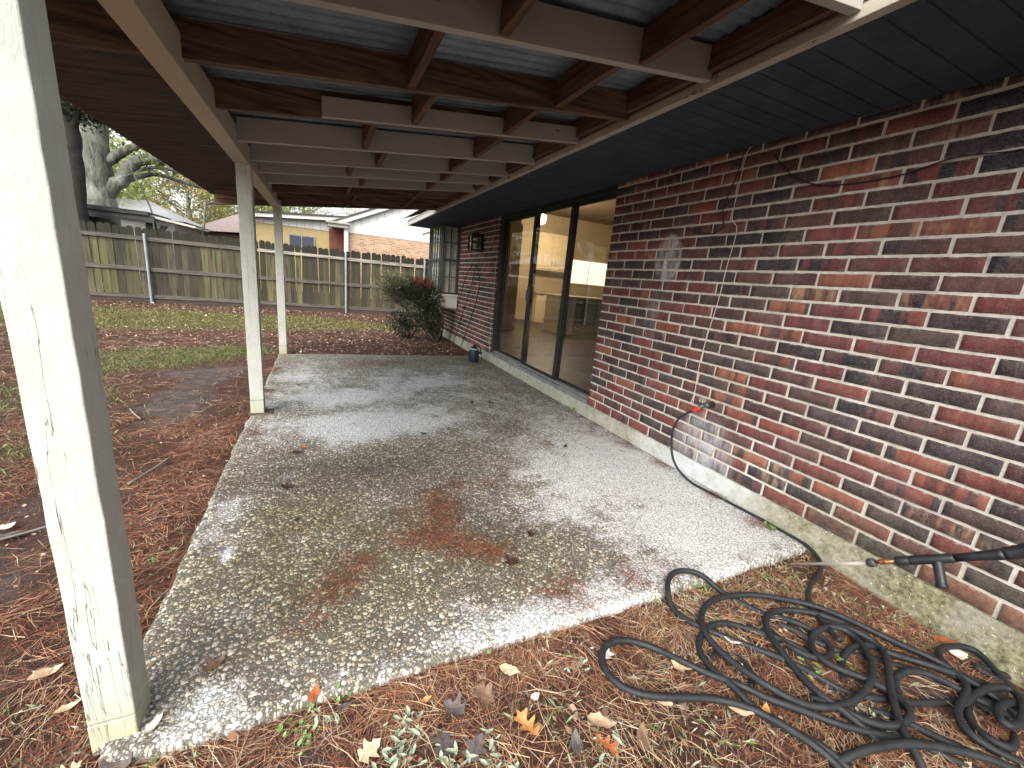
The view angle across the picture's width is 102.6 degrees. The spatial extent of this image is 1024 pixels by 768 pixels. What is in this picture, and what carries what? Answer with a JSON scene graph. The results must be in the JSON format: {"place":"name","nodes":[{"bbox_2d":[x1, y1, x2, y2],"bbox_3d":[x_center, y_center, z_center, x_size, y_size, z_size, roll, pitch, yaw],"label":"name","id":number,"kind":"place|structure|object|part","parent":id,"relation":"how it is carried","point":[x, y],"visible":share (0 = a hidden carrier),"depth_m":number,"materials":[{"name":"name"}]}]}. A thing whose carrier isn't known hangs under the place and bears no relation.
{"place":"outdoors","nodes":[
{"label":"outdoors","id":0,"kind":"place"},
{"bbox_2d":[109,128,366,221],"label":"sky","id":1,"kind":"structure","parent":0,"point":[178,196],"materials":[{"name":"white"}]},
{"bbox_2d":[326,209,438,300],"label":"neighbour house","id":2,"kind":"structure","parent":0,"point":[390,232],"depth_m":18.16,"materials":[{"name":"beige brick"}]},
{"bbox_2d":[0,282,1023,767],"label":"ground","id":3,"kind":"structure","parent":0,"point":[170,404],"depth_m":1.65,"materials":[{"name":"soil"}]},
{"bbox_2d":[0,522,14,529],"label":"fallen leaf","id":4,"kind":"object","parent":3,"relation":"on","point":[5,526],"visible":1,"depth_m":1.88,"materials":[{"name":"white plant"}]},
{"bbox_2d":[0,530,23,537],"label":"fallen leaf","id":5,"kind":"object","parent":3,"relation":"on","point":[6,534],"visible":1,"depth_m":1.83,"materials":[{"name":"grey plant"}]},
{"bbox_2d":[0,526,45,540],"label":"stick","id":6,"kind":"object","parent":3,"relation":"on","point":[22,533],"visible":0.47,"depth_m":1.84,"materials":[{"name":"grey wood"}]},
{"bbox_2d":[59,95,110,290],"bbox_3d":[-10.225,-4.770,9.466,2.368,5.829,1.967,-1,15,-25],"label":"dark tree","id":7,"kind":"object","parent":3,"relation":"on","point":[73,116],"visible":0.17,"depth_m":9.48,"materials":[{"name":"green plant"}]},
{"bbox_2d":[109,129,164,202],"bbox_3d":[-18.845,-8.412,16.017,8.410,8.178,8.338,-1,15,-25],"label":"tree","id":8,"kind":"object","parent":3,"relation":"on","point":[116,147],"visible":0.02,"depth_m":18.02,"materials":[{"name":"green plant"}]},
{"bbox_2d":[109,136,169,208],"bbox_3d":[-15.501,-6.373,13.784,6.641,5.952,7.105,3,14,-8],"label":"tree","id":9,"kind":"object","parent":3,"relation":"on","point":[125,193],"visible":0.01,"depth_m":14.65,"materials":[{"name":"green plant"}]},
{"bbox_2d":[79,117,216,289],"bbox_3d":[-11.331,-7.783,11.508,8.494,10.533,8.580,8,14,12],"label":"oak tree","id":10,"kind":"object","parent":3,"relation":"on","point":[105,185],"visible":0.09,"depth_m":11.56,"materials":[{"name":"grey plant"}]},
{"bbox_2d":[87,204,208,292],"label":"shed","id":11,"kind":"structure","parent":3,"relation":"on","point":[148,218],"depth_m":10.55,"materials":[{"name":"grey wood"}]},
{"bbox_2d":[128,456,171,484],"bbox_3d":[-2.169,0.513,2.473,0.022,0.016,0.365,3,14,-9],"label":"stick","id":12,"kind":"object","parent":3,"relation":"on","point":[155,467],"visible":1,"depth_m":2.44,"materials":[{"name":"grey wood"}]},
{"bbox_2d":[143,753,162,766],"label":"weed","id":13,"kind":"object","parent":3,"relation":"on","point":[153,762],"visible":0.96,"depth_m":1.07,"materials":[{"name":"green plant"}]},
{"bbox_2d":[116,198,211,288],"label":"garage","id":14,"kind":"structure","parent":3,"relation":"on","point":[156,209],"depth_m":14.08,"materials":[{"name":"metal"}]},
{"bbox_2d":[129,166,214,247],"bbox_3d":[-9.038,-4.260,12.193,3.103,3.526,1.329,6,14,2],"label":"young tree","id":15,"kind":"object","parent":3,"relation":"on","point":[204,218],"visible":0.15,"depth_m":11.73,"materials":[{"name":"green plant"}]},
{"bbox_2d":[182,745,195,767],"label":"weed","id":16,"kind":"object","parent":3,"relation":"on","point":[194,754],"visible":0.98,"depth_m":1.09,"materials":[{"name":"green plant"}]},
{"bbox_2d":[109,129,271,224],"bbox_3d":[-19.200,-10.727,24.446,9.179,8.589,9.390,-1,15,-25],"label":"tree","id":17,"kind":"object","parent":3,"relation":"on","point":[188,210],"visible":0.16,"depth_m":22.81,"materials":[{"name":"green plant"}]},
{"bbox_2d":[200,214,242,283],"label":"neighbour house","id":18,"kind":"structure","parent":3,"relation":"on","point":[227,227],"depth_m":19.50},
{"bbox_2d":[187,188,327,222],"bbox_3d":[-16.653,-11.263,27.500,7.946,8.664,8.825,10,15,19],"label":"tree","id":19,"kind":"object","parent":3,"relation":"on","point":[256,209],"visible":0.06,"depth_m":25.66,"materials":[{"name":"green plant"}]},
{"bbox_2d":[79,220,440,318],"bbox_3d":[-7.532,-2.876,10.613,14.100,1.880,0.140,-1,15,-25],"label":"fence","id":20,"kind":"object","parent":3,"relation":"on","point":[349,284],"visible":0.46,"depth_m":10.62,"materials":[{"name":"brown wood"}]},
{"bbox_2d":[276,703,316,736],"bbox_3d":[-0.614,0.992,1.189,0.075,0.051,0.107,16,17,37],"label":"weed","id":21,"kind":"object","parent":3,"relation":"on","point":[279,729],"visible":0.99,"depth_m":1.18,"materials":[{"name":"green plant"}]},
{"bbox_2d":[255,211,343,293],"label":"neighbour house","id":22,"kind":"structure","parent":3,"relation":"on","point":[301,230],"depth_m":18.51,"materials":[{"name":"yellow paint"}]},
{"bbox_2d":[288,234,314,248],"bbox_3d":[-9.587,-6.473,18.711,1.070,0.600,0.070,-1,15,-25],"label":"window","id":23,"kind":"structure","parent":22,"relation":"in","point":[300,240],"depth_m":18.67,"materials":[{"name":"grey glass"}]},
{"bbox_2d":[297,726,321,754],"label":"weed","id":24,"kind":"object","parent":3,"relation":"on","point":[299,742],"visible":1,"depth_m":1.15,"materials":[{"name":"green plant"}]},
{"bbox_2d":[257,206,364,215],"bbox_3d":[-15.352,-11.995,30.498,9.178,8.840,8.808,10,15,19],"label":"tree","id":25,"kind":"object","parent":3,"relation":"on","point":[317,209],"visible":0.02,"depth_m":30.52,"materials":[{"name":"green plant"}]},
{"bbox_2d":[308,706,339,729],"bbox_3d":[-0.559,0.989,1.217,0.086,0.044,0.081,-1,15,-25],"label":"weed","id":26,"kind":"object","parent":3,"relation":"on","point":[316,723],"visible":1,"depth_m":1.21,"materials":[{"name":"green plant"}]},
{"bbox_2d":[358,683,371,695],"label":"weed","id":27,"kind":"object","parent":3,"relation":"on","point":[370,684],"visible":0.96,"depth_m":1.30,"materials":[{"name":"green plant"}]},
{"bbox_2d":[372,728,426,767],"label":"weed","id":28,"kind":"object","parent":3,"relation":"on","point":[395,759],"visible":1,"depth_m":1.14,"materials":[{"name":"green plant"}]},
{"bbox_2d":[382,705,422,757],"bbox_3d":[-0.324,1.012,1.196,0.110,0.055,0.148,5,14,-2],"label":"weed","id":29,"kind":"object","parent":3,"relation":"on","point":[397,717],"visible":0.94,"depth_m":1.20,"materials":[{"name":"green plant"}]},
{"bbox_2d":[385,308,425,338],"bbox_3d":[-2.155,-1.219,8.336,0.840,0.651,0.732,-1,15,-25],"label":"bush","id":30,"kind":"object","parent":3,"relation":"on","point":[406,322],"visible":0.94,"depth_m":8.26,"materials":[{"name":"green plant"}]},
{"bbox_2d":[369,266,446,341],"bbox_3d":[-2.026,-1.509,7.962,1.632,1.458,1.149,-1,15,-25],"label":"shrub","id":31,"kind":"object","parent":3,"relation":"on","point":[427,300],"visible":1,"depth_m":7.81,"materials":[{"name":"green plant"}]},
{"bbox_2d":[0,0,863,755],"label":"patio cover","id":32,"kind":"object","parent":3,"relation":"on","point":[246,106],"visible":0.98,"depth_m":1.65,"materials":[{"name":"beige paint"}]},
{"bbox_2d":[98,354,807,767],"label":"patio slab","id":33,"kind":"structure","parent":3,"relation":"on","point":[344,420],"depth_m":2.10,"materials":[{"name":"grey concrete"}]},
{"bbox_2d":[143,713,162,733],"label":"fallen leaf","id":34,"kind":"object","parent":33,"relation":"on","point":[150,726],"visible":1,"depth_m":1.13,"materials":[{"name":"white plant"}]},
{"bbox_2d":[201,654,225,671],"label":"fallen leaf","id":35,"kind":"object","parent":33,"relation":"on","point":[212,665],"visible":1,"depth_m":1.31,"materials":[{"name":"brown plant"}]},
{"bbox_2d":[281,482,293,487],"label":"fallen leaf","id":36,"kind":"object","parent":33,"relation":"on","point":[287,485],"visible":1,"depth_m":2.39,"materials":[{"name":"brown plant"}]},
{"bbox_2d":[308,683,319,702],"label":"fallen leaf","id":37,"kind":"object","parent":33,"relation":"on","point":[313,694],"visible":1,"depth_m":1.25,"materials":[{"name":"orange plant"}]},
{"bbox_2d":[468,344,481,362],"bbox_3d":[-0.588,-0.491,6.530,0.208,0.275,0.169,8,14,10],"label":"sprayer jug","id":38,"kind":"object","parent":33,"relation":"on","point":[474,353],"visible":1,"depth_m":6.48,"materials":[{"name":"blue plastic"}]},
{"bbox_2d":[217,358,772,706],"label":"needle clumps","id":39,"kind":"object","parent":33,"relation":"on","point":[493,550],"visible":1,"depth_m":1.98,"materials":[{"name":"brown plant"}]},
{"bbox_2d":[505,555,519,564],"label":"fallen leaf","id":40,"kind":"object","parent":33,"relation":"on","point":[515,560],"visible":1,"depth_m":1.93,"materials":[{"name":"brown plant"}]},
{"bbox_2d":[527,530,535,535],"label":"fallen leaf","id":41,"kind":"object","parent":33,"relation":"on","point":[531,533],"visible":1,"depth_m":2.16,"materials":[{"name":"brown plant"}]},
{"bbox_2d":[764,521,776,529],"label":"weed","id":42,"kind":"object","parent":33,"relation":"on","point":[765,522],"visible":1,"depth_m":2.43,"materials":[{"name":"green plant"}]},
{"bbox_2d":[435,741,478,767],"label":"weed","id":43,"kind":"object","parent":3,"relation":"on","point":[469,756],"visible":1,"depth_m":1.14,"materials":[{"name":"green plant"}]},
{"bbox_2d":[448,264,479,347],"bbox_3d":[-0.892,-1.380,7.510,0.166,1.579,1.376,-1,15,-25],"label":"plant support","id":44,"kind":"object","parent":3,"relation":"on","point":[465,305],"visible":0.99,"depth_m":7.36,"materials":[{"name":"metal"}]},
{"bbox_2d":[479,728,518,767],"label":"weed","id":45,"kind":"object","parent":3,"relation":"on","point":[492,748],"visible":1,"depth_m":1.15,"materials":[{"name":"green plant"}]},
{"bbox_2d":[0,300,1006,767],"bbox_3d":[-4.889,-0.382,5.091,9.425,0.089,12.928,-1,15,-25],"label":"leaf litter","id":46,"kind":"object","parent":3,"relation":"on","point":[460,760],"visible":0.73,"depth_m":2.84,"materials":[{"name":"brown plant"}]},
{"bbox_2d":[0,302,1023,767],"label":"grass","id":47,"kind":"structure","parent":3,"relation":"on","point":[220,352],"depth_m":4.20,"materials":[{"name":"green plant"}]},
{"bbox_2d":[0,322,1023,767],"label":"pine straw","id":48,"kind":"object","parent":3,"relation":"on","point":[62,748],"visible":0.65,"depth_m":1.43,"materials":[{"name":"brown plant"}]},
{"bbox_2d":[27,663,63,679],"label":"fallen leaf","id":49,"kind":"object","parent":48,"relation":"on","point":[42,672],"visible":1,"depth_m":1.26,"materials":[{"name":"beige plant"}]},
{"bbox_2d":[53,698,81,713],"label":"fallen leaf","id":50,"kind":"object","parent":48,"relation":"on","point":[63,708],"visible":0.95,"depth_m":1.17,"materials":[{"name":"beige plant"}]},
{"bbox_2d":[60,760,81,767],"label":"fallen leaf","id":51,"kind":"object","parent":48,"relation":"on","point":[72,765],"visible":1,"depth_m":1.04,"materials":[{"name":"beige plant"}]},
{"bbox_2d":[99,751,131,767],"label":"fallen leaf","id":52,"kind":"object","parent":48,"relation":"on","point":[117,763],"visible":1,"depth_m":1.05,"materials":[{"name":"grey plant"}]},
{"bbox_2d":[331,683,353,702],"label":"weed","id":53,"kind":"object","parent":48,"relation":"on","point":[338,698],"visible":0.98,"depth_m":1.26,"materials":[{"name":"green plant"}]},
{"bbox_2d":[337,702,350,710],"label":"fallen leaf","id":54,"kind":"object","parent":48,"relation":"on","point":[345,706],"visible":1,"depth_m":1.24,"materials":[{"name":"grey plant"}]},
{"bbox_2d":[357,738,380,763],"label":"fallen leaf","id":55,"kind":"object","parent":48,"relation":"on","point":[368,750],"visible":1,"depth_m":1.14,"materials":[{"name":"beige plant"}]},
{"bbox_2d":[422,695,431,702],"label":"fallen leaf","id":56,"kind":"object","parent":48,"relation":"on","point":[426,699],"visible":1,"depth_m":1.29,"materials":[{"name":"yellow plant"}]},
{"bbox_2d":[429,727,460,755],"bbox_3d":[-0.192,1.017,1.169,0.091,0.014,0.085,13,8,-5],"label":"fallen leaf","id":57,"kind":"object","parent":48,"relation":"on","point":[443,740],"visible":1,"depth_m":1.17,"materials":[{"name":"grey plant"}]},
{"bbox_2d":[443,691,465,717],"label":"fallen leaf","id":58,"kind":"object","parent":48,"relation":"on","point":[456,708],"visible":1,"depth_m":1.26,"materials":[{"name":"grey plant"}]},
{"bbox_2d":[462,732,486,760],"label":"fallen leaf","id":59,"kind":"object","parent":48,"relation":"on","point":[477,748],"visible":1,"depth_m":1.17,"materials":[{"name":"grey plant"}]},
{"bbox_2d":[473,681,494,704],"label":"fallen leaf","id":60,"kind":"object","parent":48,"relation":"on","point":[486,694],"visible":1,"depth_m":1.31,"materials":[{"name":"brown plant"}]},
{"bbox_2d":[499,663,519,675],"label":"fallen leaf","id":61,"kind":"object","parent":48,"relation":"on","point":[505,668],"visible":1,"depth_m":1.40,"materials":[{"name":"beige plant"}]},
{"bbox_2d":[514,708,539,735],"bbox_3d":[0.047,1.020,1.232,0.073,0.017,0.100,-1,13,-44],"label":"fallen leaf","id":62,"kind":"object","parent":48,"relation":"on","point":[521,717],"visible":1,"depth_m":1.24,"materials":[{"name":"orange plant"}]},
{"bbox_2d":[538,625,552,642],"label":"weed","id":63,"kind":"object","parent":48,"relation":"on","point":[545,636],"visible":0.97,"depth_m":1.56,"materials":[{"name":"green plant"}]},
{"bbox_2d":[563,656,589,671],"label":"weed","id":64,"kind":"object","parent":48,"relation":"on","point":[583,662],"visible":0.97,"depth_m":1.46,"materials":[{"name":"green plant"}]},
{"bbox_2d":[595,733,619,755],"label":"fallen leaf","id":65,"kind":"object","parent":48,"relation":"on","point":[607,745],"visible":1,"depth_m":1.20,"materials":[{"name":"orange plant"}]},
{"bbox_2d":[593,731,624,767],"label":"weed","id":66,"kind":"object","parent":48,"relation":"on","point":[615,736],"visible":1,"depth_m":1.21,"materials":[{"name":"green plant"}]},
{"bbox_2d":[657,701,672,705],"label":"fallen leaf","id":67,"kind":"object","parent":48,"relation":"on","point":[663,703],"visible":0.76,"depth_m":1.34,"materials":[{"name":"beige plant"}]},
{"bbox_2d":[671,651,690,671],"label":"fallen leaf","id":68,"kind":"object","parent":48,"relation":"on","point":[677,666],"visible":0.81,"depth_m":1.48,"materials":[{"name":"beige plant"}]},
{"bbox_2d":[729,706,754,715],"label":"fallen leaf","id":69,"kind":"object","parent":48,"relation":"on","point":[742,712],"visible":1,"depth_m":1.34,"materials":[{"name":"beige plant"}]},
{"bbox_2d":[599,406,1023,767],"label":"pressure hose","id":70,"kind":"object","parent":48,"relation":"on","point":[996,706],"visible":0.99,"depth_m":1.47,"materials":[{"name":"black rubber"}]},
{"bbox_2d":[798,656,824,681],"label":"weed","id":71,"kind":"object","parent":48,"relation":"on","point":[817,665],"visible":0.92,"depth_m":1.53,"materials":[{"name":"green plant"}]},
{"bbox_2d":[836,654,852,669],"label":"weed","id":72,"kind":"object","parent":48,"relation":"on","point":[840,659],"visible":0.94,"depth_m":1.56,"materials":[{"name":"green plant"}]},
{"bbox_2d":[790,543,1023,588],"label":"pressure washer lance","id":73,"kind":"object","parent":48,"relation":"on","point":[1011,552],"visible":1,"depth_m":1.43,"materials":[{"name":"metal"}]},
{"bbox_2d":[931,636,959,643],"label":"fallen leaf","id":74,"kind":"object","parent":48,"relation":"on","point":[944,640],"visible":0.69,"depth_m":1.77,"materials":[{"name":"orange plant"}]},
{"bbox_2d":[0,554,1023,767],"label":"pale straw","id":75,"kind":"object","parent":3,"relation":"on","point":[546,741],"visible":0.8,"depth_m":1.30,"materials":[{"name":"beige plant"}]},
{"bbox_2d":[530,692,538,700],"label":"fallen leaf","id":76,"kind":"object","parent":3,"relation":"on","point":[533,697],"visible":1,"depth_m":1.32,"materials":[{"name":"white plant"}]},
{"bbox_2d":[570,728,582,754],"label":"fallen leaf","id":77,"kind":"object","parent":3,"relation":"on","point":[576,742],"visible":1,"depth_m":1.20,"materials":[{"name":"grey plant"}]},
{"bbox_2d":[587,711,616,727],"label":"fallen leaf","id":78,"kind":"object","parent":3,"relation":"on","point":[598,719],"visible":1,"depth_m":1.27,"materials":[{"name":"beige plant"}]},
{"bbox_2d":[599,648,613,658],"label":"fallen leaf","id":79,"kind":"object","parent":3,"relation":"on","point":[609,653],"visible":0.57,"depth_m":1.51,"materials":[{"name":"white plant"}]},
{"bbox_2d":[636,722,650,751],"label":"fallen leaf","id":80,"kind":"object","parent":3,"relation":"on","point":[641,737],"visible":1,"depth_m":1.23,"materials":[{"name":"brown plant"}]},
{"bbox_2d":[675,587,698,602],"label":"weed","id":81,"kind":"object","parent":3,"relation":"on","point":[684,597],"visible":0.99,"depth_m":1.83,"materials":[{"name":"green plant"}]},
{"bbox_2d":[693,580,707,590],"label":"weed","id":82,"kind":"object","parent":3,"relation":"on","point":[698,586],"visible":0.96,"depth_m":1.91,"materials":[{"name":"green plant"}]},
{"bbox_2d":[404,0,1023,688],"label":"house","id":83,"kind":"structure","parent":3,"relation":"on","point":[860,376],"depth_m":2.14,"materials":[{"name":"brick"}]},
{"bbox_2d":[428,224,460,310],"bbox_3d":[-1.435,-2.379,8.480,0.372,1.645,1.090,-1,15,-25],"label":"bay window","id":84,"kind":"structure","parent":83,"relation":"in","point":[438,241],"depth_m":8.10,"materials":[{"name":"grey glass"}]},
{"bbox_2d":[468,232,483,250],"bbox_3d":[-0.605,-2.378,6.857,0.222,0.282,0.195,-1,15,-25],"label":"wall lantern","id":85,"kind":"object","parent":83,"relation":"attached to","point":[479,242],"depth_m":6.83,"materials":[{"name":"black metal"}]},
{"bbox_2d":[541,214,546,224],"bbox_3d":[0.543,-3.080,7.345,0.180,0.420,0.180,-1,15,-25],"label":"pendant lamp","id":86,"kind":"object","parent":83,"relation":"hanging from","point":[543,218],"visible":0.41,"depth_m":7.31,"materials":[{"name":"beige"}]},
{"bbox_2d":[531,291,571,321],"bbox_3d":[1.171,-2.481,13.250,1.300,0.940,0.668,-1,15,-25],"label":"kitchen cabinet","id":87,"kind":"object","parent":83,"relation":"on","point":[538,306],"visible":0.2,"depth_m":12.84,"materials":[{"name":"beige paint"}]},
{"bbox_3d":[1.154,-2.310,12.949,0.370,0.530,0.068,-1,15,-25],"label":"cabinet door","id":88,"kind":"part","parent":87,"relation":"part of","materials":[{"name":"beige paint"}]},
{"bbox_2d":[536,232,567,272],"bbox_3d":[1.236,-4.131,12.921,1.100,1.100,0.478,-1,15,-25],"label":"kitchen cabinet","id":89,"kind":"object","parent":83,"relation":"attached to","point":[552,250],"visible":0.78,"depth_m":12.71,"materials":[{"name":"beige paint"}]},
{"bbox_3d":[1.074,-4.069,12.629,0.500,1.010,0.068,-1,15,-25],"label":"cabinet door","id":90,"kind":"part","parent":89,"relation":"part of","materials":[{"name":"beige paint"}]},
{"bbox_3d":[1.564,-4.079,12.855,0.500,1.010,0.068,-1,15,-25],"label":"cabinet door","id":91,"kind":"part","parent":89,"relation":"part of","materials":[{"name":"beige paint"}]},
{"bbox_2d":[490,185,617,403],"bbox_3d":[0.361,-1.174,5.258,0.145,2.123,2.838,-1,15,-25],"label":"sliding door","id":92,"kind":"structure","parent":83,"relation":"in","point":[579,393],"depth_m":5.29,"materials":[{"name":"brown metal"}]},
{"bbox_2d":[543,293,601,335],"bbox_3d":[2.093,-1.813,10.895,2.420,0.940,0.990,-1,15,-25],"label":"kitchen peninsula","id":93,"kind":"object","parent":83,"relation":"on","point":[583,316],"visible":0.55,"depth_m":10.32},
{"bbox_2d":[570,258,606,287],"bbox_3d":[2.590,-3.755,13.905,1.630,0.850,0.050,-1,15,-25],"label":"window blind","id":94,"kind":"object","parent":83,"relation":"attached to","point":[591,273],"depth_m":13.89,"materials":[{"name":"white"}]},
{"bbox_2d":[698,397,714,408],"bbox_3d":[1.372,0.141,2.893,0.111,0.080,0.071,8,14,11],"label":"outdoor tap","id":95,"kind":"object","parent":83,"relation":"attached to","point":[707,405],"visible":1,"depth_m":2.88,"materials":[{"name":"silver metal"}]},
{"bbox_2d":[687,149,744,233],"bbox_3d":[1.385,-1.295,2.824,0.017,0.503,0.364,-1,15,-25],"label":"black cable","id":96,"kind":"object","parent":83,"relation":"attached to","point":[724,202],"visible":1,"depth_m":2.75,"materials":[{"name":"plastic"}]},
{"bbox_2d":[691,146,751,405],"bbox_3d":[1.404,-0.665,2.785,0.034,1.702,0.081,-1,15,-25],"label":"white wire","id":97,"kind":"object","parent":83,"relation":"attached to","point":[725,271],"visible":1,"depth_m":2.75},
{"bbox_2d":[773,148,1023,185],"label":"black cable","id":98,"kind":"object","parent":83,"relation":"attached to","point":[899,174],"visible":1,"depth_m":1.92,"materials":[{"name":"plastic"}]},
{"bbox_2d":[762,703,770,712],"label":"fallen leaf","id":99,"kind":"object","parent":3,"relation":"on","point":[765,707],"visible":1,"depth_m":1.36,"materials":[{"name":"orange plant"}]},
{"bbox_2d":[855,701,899,734],"bbox_3d":[1.214,1.117,1.370,0.128,0.051,0.125,12,15,27],"label":"weed","id":100,"kind":"object","parent":3,"relation":"on","point":[873,714],"visible":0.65,"depth_m":1.38,"materials":[{"name":"green plant"}]},
{"bbox_2d":[949,650,967,659],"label":"fallen leaf","id":101,"kind":"object","parent":3,"relation":"on","point":[957,653],"visible":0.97,"depth_m":1.70,"materials":[{"name":"white plant"}]}
]}

